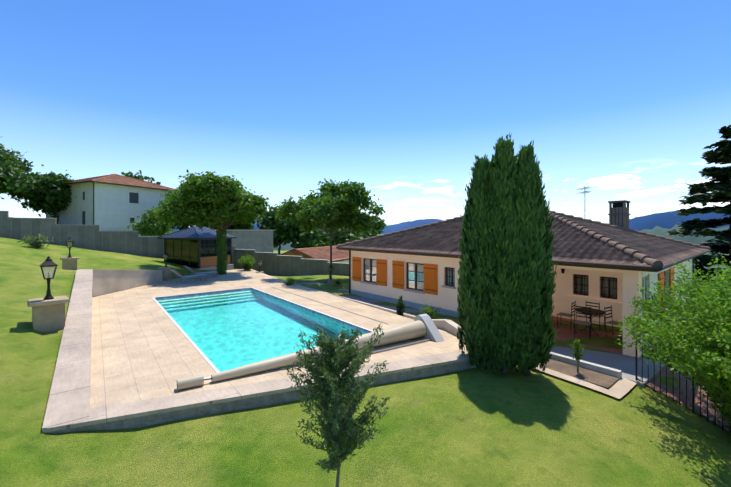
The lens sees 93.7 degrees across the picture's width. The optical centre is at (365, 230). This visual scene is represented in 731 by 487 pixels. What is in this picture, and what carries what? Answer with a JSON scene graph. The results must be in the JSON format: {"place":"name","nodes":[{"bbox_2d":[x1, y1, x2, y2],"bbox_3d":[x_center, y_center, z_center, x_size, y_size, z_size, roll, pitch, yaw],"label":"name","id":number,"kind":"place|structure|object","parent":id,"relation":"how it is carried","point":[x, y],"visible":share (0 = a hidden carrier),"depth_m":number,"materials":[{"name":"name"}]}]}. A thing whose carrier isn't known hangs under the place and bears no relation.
{"place":"outdoors","nodes":[
{"label":"outdoors","id":0,"kind":"place"},
{"bbox_2d":[47,269,485,433],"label":"terrace","id":1,"kind":"structure","parent":0,"point":[143,347],"depth_m":8.94,"materials":[{"name":"tile"}]},
{"bbox_2d":[158,251,173,280],"bbox_3d":[-12.391,2.201,21.279,0.595,1.896,0.595,0,0,3],"label":"garden lantern","id":2,"kind":"object","parent":1,"relation":"on","point":[166,273],"visible":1,"depth_m":21.14,"materials":[{"name":"stone"}]},
{"bbox_2d":[169,269,206,283],"bbox_3d":[-10.683,2.663,20.642,0.686,0.884,1.948,0,0,38],"label":"sun lounger","id":3,"kind":"object","parent":1,"relation":"on","point":[177,273],"visible":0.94,"depth_m":20.31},
{"bbox_2d":[184,266,217,279],"bbox_3d":[-10.675,2.663,22.257,0.686,0.884,1.948,0,0,44],"label":"sun lounger","id":4,"kind":"object","parent":1,"relation":"on","point":[189,269],"visible":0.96,"depth_m":22.00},
{"bbox_2d":[152,169,269,274],"bbox_3d":[-10.893,-0.226,24.389,7.274,7.381,7.573,0,0,-38],"label":"tree","id":5,"kind":"object","parent":1,"relation":"on","point":[203,200],"visible":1,"depth_m":22.54,"materials":[{"name":"green plant"}]},
{"bbox_2d":[46,350,474,432],"bbox_3d":[-1.064,3.128,7.187,8.660,0.066,0.500,0,0,-22],"label":"terrace border","id":6,"kind":"object","parent":1,"relation":"on","point":[114,412],"visible":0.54,"depth_m":6.43,"materials":[{"name":"stone"}]},
{"bbox_2d":[279,276,296,284],"bbox_3d":[-4.345,3.046,19.663,0.881,0.842,0.911,0,0,25],"label":"strip shrub","id":7,"kind":"object","parent":1,"relation":"on","point":[289,282],"visible":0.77,"depth_m":19.55,"materials":[{"name":"green plant"}]},
{"bbox_2d":[177,287,444,390],"bbox_3d":[-3.947,2.799,12.318,6.593,0.604,11.833,0,0,-38],"label":"pool cover roller","id":8,"kind":"object","parent":1,"relation":"on","point":[422,325],"visible":0.79,"depth_m":8.80,"materials":[{"name":"plastic"}]},
{"bbox_2d":[273,242,293,250],"bbox_3d":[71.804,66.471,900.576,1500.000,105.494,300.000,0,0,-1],"label":"forest ridge","id":9,"kind":"structure","parent":0,"point":[287,247],"depth_m":838.04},
{"bbox_2d":[280,246,348,261],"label":"roof","id":10,"kind":"structure","parent":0,"point":[320,253],"depth_m":35.89,"materials":[{"name":"red tile"}]},
{"bbox_2d":[251,219,442,233],"bbox_3d":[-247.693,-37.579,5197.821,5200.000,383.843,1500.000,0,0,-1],"label":"hills","id":11,"kind":"structure","parent":0,"point":[402,226],"depth_m":4867.52,"materials":[{"name":"blue"}]},
{"bbox_2d":[0,217,730,486],"bbox_3d":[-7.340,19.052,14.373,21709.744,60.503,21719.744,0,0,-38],"label":"ground","id":12,"kind":"structure","parent":0,"point":[477,427],"depth_m":5.66,"materials":[{"name":"green plant"}]},
{"bbox_2d":[0,146,43,198],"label":"tree","id":13,"kind":"object","parent":12,"relation":"on","point":[13,169],"visible":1,"depth_m":38.20,"materials":[{"name":"green plant"}]},
{"bbox_2d":[17,233,53,247],"bbox_3d":[-20.717,0.686,21.654,1.757,1.265,1.665,0,0,14],"label":"yucca shrub","id":14,"kind":"object","parent":12,"relation":"on","point":[35,242],"visible":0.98,"depth_m":21.47,"materials":[{"name":"green plant"}]},
{"bbox_2d":[4,170,75,223],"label":"tree","id":15,"kind":"object","parent":12,"relation":"on","point":[50,192],"visible":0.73,"depth_m":45.48,"materials":[{"name":"green plant"}]},
{"bbox_2d":[27,256,69,331],"bbox_3d":[-8.565,1.857,9.263,0.820,2.350,0.820,0,0,44],"label":"garden lantern","id":16,"kind":"object","parent":12,"relation":"on","point":[48,312],"visible":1,"depth_m":9.10,"materials":[{"name":"stone"}]},
{"bbox_2d":[60,237,78,269],"bbox_3d":[-15.782,1.442,18.280,0.779,2.232,0.779,0,0,-43],"label":"garden lantern","id":17,"kind":"object","parent":12,"relation":"on","point":[69,262],"visible":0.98,"depth_m":18.14,"materials":[{"name":"stone"}]},
{"bbox_2d":[42,269,162,432],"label":"retaining wall","id":18,"kind":"structure","parent":12,"relation":"on","point":[69,398],"depth_m":8.38,"materials":[{"name":"stone"}]},
{"bbox_2d":[46,180,173,235],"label":"neighbour house","id":19,"kind":"structure","parent":12,"relation":"on","point":[110,207],"depth_m":46.81,"materials":[{"name":"white paint"}]},
{"bbox_2d":[64,174,174,190],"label":"roof","id":20,"kind":"structure","parent":19,"relation":"on","point":[116,178],"depth_m":49.92,"materials":[{"name":"red tile"}]},
{"bbox_2d":[0,211,234,267],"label":"boundary wall","id":21,"kind":"structure","parent":12,"relation":"on","point":[92,237],"depth_m":25.70,"materials":[{"name":"concrete"}]},
{"bbox_2d":[121,170,160,184],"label":"tree","id":22,"kind":"object","parent":12,"relation":"on","point":[140,177],"depth_m":55.70,"materials":[{"name":"green plant"}]},
{"bbox_2d":[127,208,176,235],"bbox_3d":[-19.725,0.072,31.745,3.984,4.426,3.248,0,0,-38],"label":"young tree","id":23,"kind":"object","parent":12,"relation":"on","point":[151,225],"visible":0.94,"depth_m":31.11,"materials":[{"name":"green plant"}]},
{"bbox_2d":[160,187,226,230],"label":"tree","id":24,"kind":"object","parent":12,"relation":"on","point":[184,226],"depth_m":48.07,"materials":[{"name":"green plant"}]},
{"bbox_2d":[164,238,233,269],"bbox_3d":[-13.333,1.966,27.460,3.650,2.870,3.650,0,0,19],"label":"gazebo","id":25,"kind":"object","parent":12,"relation":"on","point":[199,254],"visible":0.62,"depth_m":25.96,"materials":[{"name":"brown wood"}]},
{"bbox_2d":[158,226,236,238],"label":"gazebo roof","id":26,"kind":"structure","parent":25,"relation":"on","point":[194,232],"depth_m":26.21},
{"bbox_2d":[213,220,255,229],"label":"tree","id":27,"kind":"object","parent":12,"relation":"on","point":[239,226],"visible":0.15,"depth_m":56.75,"materials":[{"name":"green plant"}]},
{"bbox_2d":[237,254,254,270],"bbox_3d":[-9.277,2.573,26.840,1.449,1.724,1.606,0,0,-2],"label":"shrub","id":28,"kind":"object","parent":12,"relation":"on","point":[247,263],"visible":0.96,"depth_m":26.57,"materials":[{"name":"green plant"}]},
{"bbox_2d":[224,230,274,252],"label":"outbuilding","id":29,"kind":"structure","parent":12,"relation":"on","point":[259,240],"depth_m":41.44,"materials":[{"name":"concrete"}]},
{"bbox_2d":[256,260,264,272],"bbox_3d":[-7.907,2.952,25.653,0.520,1.648,0.520,0,0,-38],"label":"garden lantern","id":30,"kind":"object","parent":12,"relation":"on","point":[259,261],"visible":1,"depth_m":25.62,"materials":[{"name":"metal"}]},
{"bbox_2d":[153,287,373,372],"bbox_3d":[-4.685,3.845,13.031,4.640,1.512,10.740,0,0,-38],"label":"pool coping","id":31,"kind":"object","parent":12,"relation":"on","point":[335,319],"visible":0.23,"depth_m":13.42,"materials":[{"name":"white stone"}]},
{"bbox_2d":[157,290,365,371],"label":"pool water","id":32,"kind":"structure","parent":31,"relation":"in","point":[225,331],"depth_m":11.56,"materials":[{"name":"teal liquid"}]},
{"bbox_2d":[254,202,298,254],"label":"tree","id":33,"kind":"object","parent":12,"relation":"on","point":[268,221],"visible":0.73,"depth_m":56.64,"materials":[{"name":"green plant"}]},
{"bbox_2d":[234,249,348,275],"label":"boundary wall","id":34,"kind":"structure","parent":12,"relation":"on","point":[274,264],"depth_m":28.53,"materials":[{"name":"concrete"}]},
{"bbox_2d":[282,224,329,248],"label":"tree","id":35,"kind":"object","parent":12,"relation":"on","point":[317,237],"visible":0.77,"depth_m":56.14,"materials":[{"name":"green plant"}]},
{"bbox_2d":[325,264,335,284],"bbox_3d":[-2.206,2.924,21.746,0.496,1.608,0.496,0,0,-38],"label":"garden lantern","id":36,"kind":"object","parent":12,"relation":"on","point":[330,280],"visible":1,"depth_m":21.67,"materials":[{"name":"stone"}]},
{"bbox_2d":[274,178,388,277],"bbox_3d":[-2.312,0.126,23.058,6.476,6.851,6.962,0,0,-38],"label":"tree by house","id":37,"kind":"object","parent":12,"relation":"on","point":[332,207],"visible":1,"depth_m":21.84,"materials":[{"name":"green plant"}]},
{"bbox_2d":[282,323,389,486],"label":"olive sapling","id":38,"kind":"object","parent":12,"relation":"on","point":[339,431],"visible":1,"depth_m":4.06,"materials":[{"name":"green plant"}]},
{"bbox_2d":[334,278,343,285],"bbox_3d":[-1.641,3.117,20.909,0.575,0.767,0.772,0,0,-38],"label":"golden shrub","id":39,"kind":"object","parent":12,"relation":"on","point":[337,281],"visible":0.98,"depth_m":20.81,"materials":[{"name":"green plant"}]},
{"bbox_2d":[331,227,378,245],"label":"tree","id":40,"kind":"object","parent":12,"relation":"on","point":[342,238],"visible":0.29,"depth_m":57.46,"materials":[{"name":"green plant"}]},
{"bbox_2d":[419,303,441,318],"bbox_3d":[2.406,3.093,12.788,0.836,0.771,0.811,0,0,-38],"label":"leafy shrub","id":41,"kind":"object","parent":12,"relation":"on","point":[429,311],"visible":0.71,"depth_m":12.65,"materials":[{"name":"green plant"}]},
{"bbox_2d":[432,319,464,338],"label":"end wall","id":42,"kind":"structure","parent":12,"relation":"on","point":[449,326],"depth_m":10.59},
{"bbox_2d":[456,133,556,376],"bbox_3d":[3.376,0.614,8.365,1.666,5.973,2.276,0,0,-69],"label":"cypress tree","id":43,"kind":"object","parent":12,"relation":"on","point":[505,288],"visible":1,"depth_m":7.80,"materials":[{"name":"green plant"}]},
{"bbox_2d":[299,282,729,431],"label":"paths and beds","id":44,"kind":"object","parent":12,"relation":"on","point":[612,374],"visible":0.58,"depth_m":8.11,"materials":[{"name":"concrete"}]},
{"bbox_2d":[395,296,405,315],"bbox_3d":[1.352,2.997,13.079,0.434,1.106,0.407,0,0,-38],"label":"conical shrub","id":45,"kind":"object","parent":44,"relation":"on","point":[400,305],"visible":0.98,"depth_m":12.99,"materials":[{"name":"green plant"}]},
{"bbox_2d":[569,340,584,371],"bbox_3d":[4.996,3.015,8.051,0.325,0.958,0.319,0,0,-3],"label":"tree sapling","id":46,"kind":"object","parent":44,"relation":"on","point":[577,352],"visible":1,"depth_m":8.03,"materials":[{"name":"green plant"}]},
{"bbox_2d":[349,250,694,358],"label":"house","id":47,"kind":"structure","parent":12,"relation":"on","point":[415,281],"depth_m":13.33,"materials":[{"name":"beige paint"}]},
{"bbox_2d":[337,210,709,271],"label":"house roof","id":48,"kind":"structure","parent":47,"relation":"on","point":[581,239],"depth_m":13.28,"materials":[{"name":"brown tile"}]},
{"bbox_2d":[336,247,709,270],"bbox_3d":[7.166,0.921,17.127,11.620,0.114,13.420,0,0,-41],"label":"roof eave","id":49,"kind":"object","parent":48,"relation":"attached to","point":[632,266],"visible":0.62,"depth_m":9.87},
{"bbox_2d":[557,301,575,330],"bbox_3d":[6.898,2.876,11.770,0.420,0.951,0.472,0,0,-45],"label":"porch chair","id":50,"kind":"object","parent":47,"relation":"on","point":[565,314],"visible":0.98,"depth_m":11.74,"materials":[{"name":"metal"}]},
{"bbox_2d":[574,305,590,339],"bbox_3d":[6.833,2.876,10.777,0.420,0.951,0.472,0,0,37],"label":"porch chair","id":51,"kind":"object","parent":47,"relation":"on","point":[583,322],"visible":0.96,"depth_m":10.83,"materials":[{"name":"metal"}]},
{"bbox_2d":[575,308,605,335],"bbox_3d":[7.364,2.990,11.227,0.840,0.738,0.840,0,0,-41],"label":"porch table","id":52,"kind":"object","parent":47,"relation":"on","point":[595,312],"visible":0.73,"depth_m":11.11,"materials":[{"name":"metal"}]},
{"bbox_2d":[586,302,604,330],"bbox_3d":[7.856,2.876,11.720,0.472,0.951,0.420,0,0,-37],"label":"porch chair","id":53,"kind":"object","parent":47,"relation":"on","point":[599,316],"visible":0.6,"depth_m":11.62,"materials":[{"name":"metal"}]},
{"bbox_2d":[576,186,630,228],"bbox_3d":[11.594,-0.774,16.632,2.231,2.850,1.166,0,0,21],"label":"chimney and antenna","id":54,"kind":"object","parent":47,"relation":"on","point":[618,214],"visible":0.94,"depth_m":16.18,"materials":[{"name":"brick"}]},
{"bbox_2d":[604,305,622,339],"bbox_3d":[7.821,2.876,10.704,0.420,0.951,0.472,0,0,-29],"label":"porch chair","id":55,"kind":"object","parent":47,"relation":"on","point":[612,322],"visible":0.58,"depth_m":10.79,"materials":[{"name":"metal"}]},
{"bbox_2d":[615,255,730,434],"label":"shrub","id":56,"kind":"object","parent":12,"relation":"on","point":[704,354],"visible":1,"depth_m":6.24,"materials":[{"name":"green plant"}]},
{"bbox_2d":[635,338,730,432],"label":"path railing","id":57,"kind":"object","parent":12,"relation":"on","point":[693,398],"visible":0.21,"depth_m":7.27,"materials":[{"name":"metal"}]},
{"bbox_2d":[667,125,730,287],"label":"cedar tree","id":58,"kind":"object","parent":12,"relation":"on","point":[720,189],"visible":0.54,"depth_m":27.57,"materials":[{"name":"green plant"}]},
{"bbox_2d":[0,0,730,226],"label":"sky","id":59,"kind":"structure","parent":0,"point":[618,99],"materials":[{"name":"blue"}]},
{"bbox_2d":[629,211,729,230],"bbox_3d":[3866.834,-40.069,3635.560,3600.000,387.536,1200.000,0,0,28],"label":"hills","id":60,"kind":"structure","parent":0,"point":[669,220],"depth_m":3648.93,"materials":[{"name":"blue"}]},
{"bbox_2d":[641,225,728,243],"bbox_3d":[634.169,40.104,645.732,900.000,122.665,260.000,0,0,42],"label":"forest ridge","id":61,"kind":"structure","parent":0,"point":[660,231],"depth_m":622.60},
{"bbox_2d":[697,252,728,269],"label":"field slope","id":62,"kind":"structure","parent":0,"point":[712,266],"depth_m":390.76,"materials":[{"name":"green plant"}]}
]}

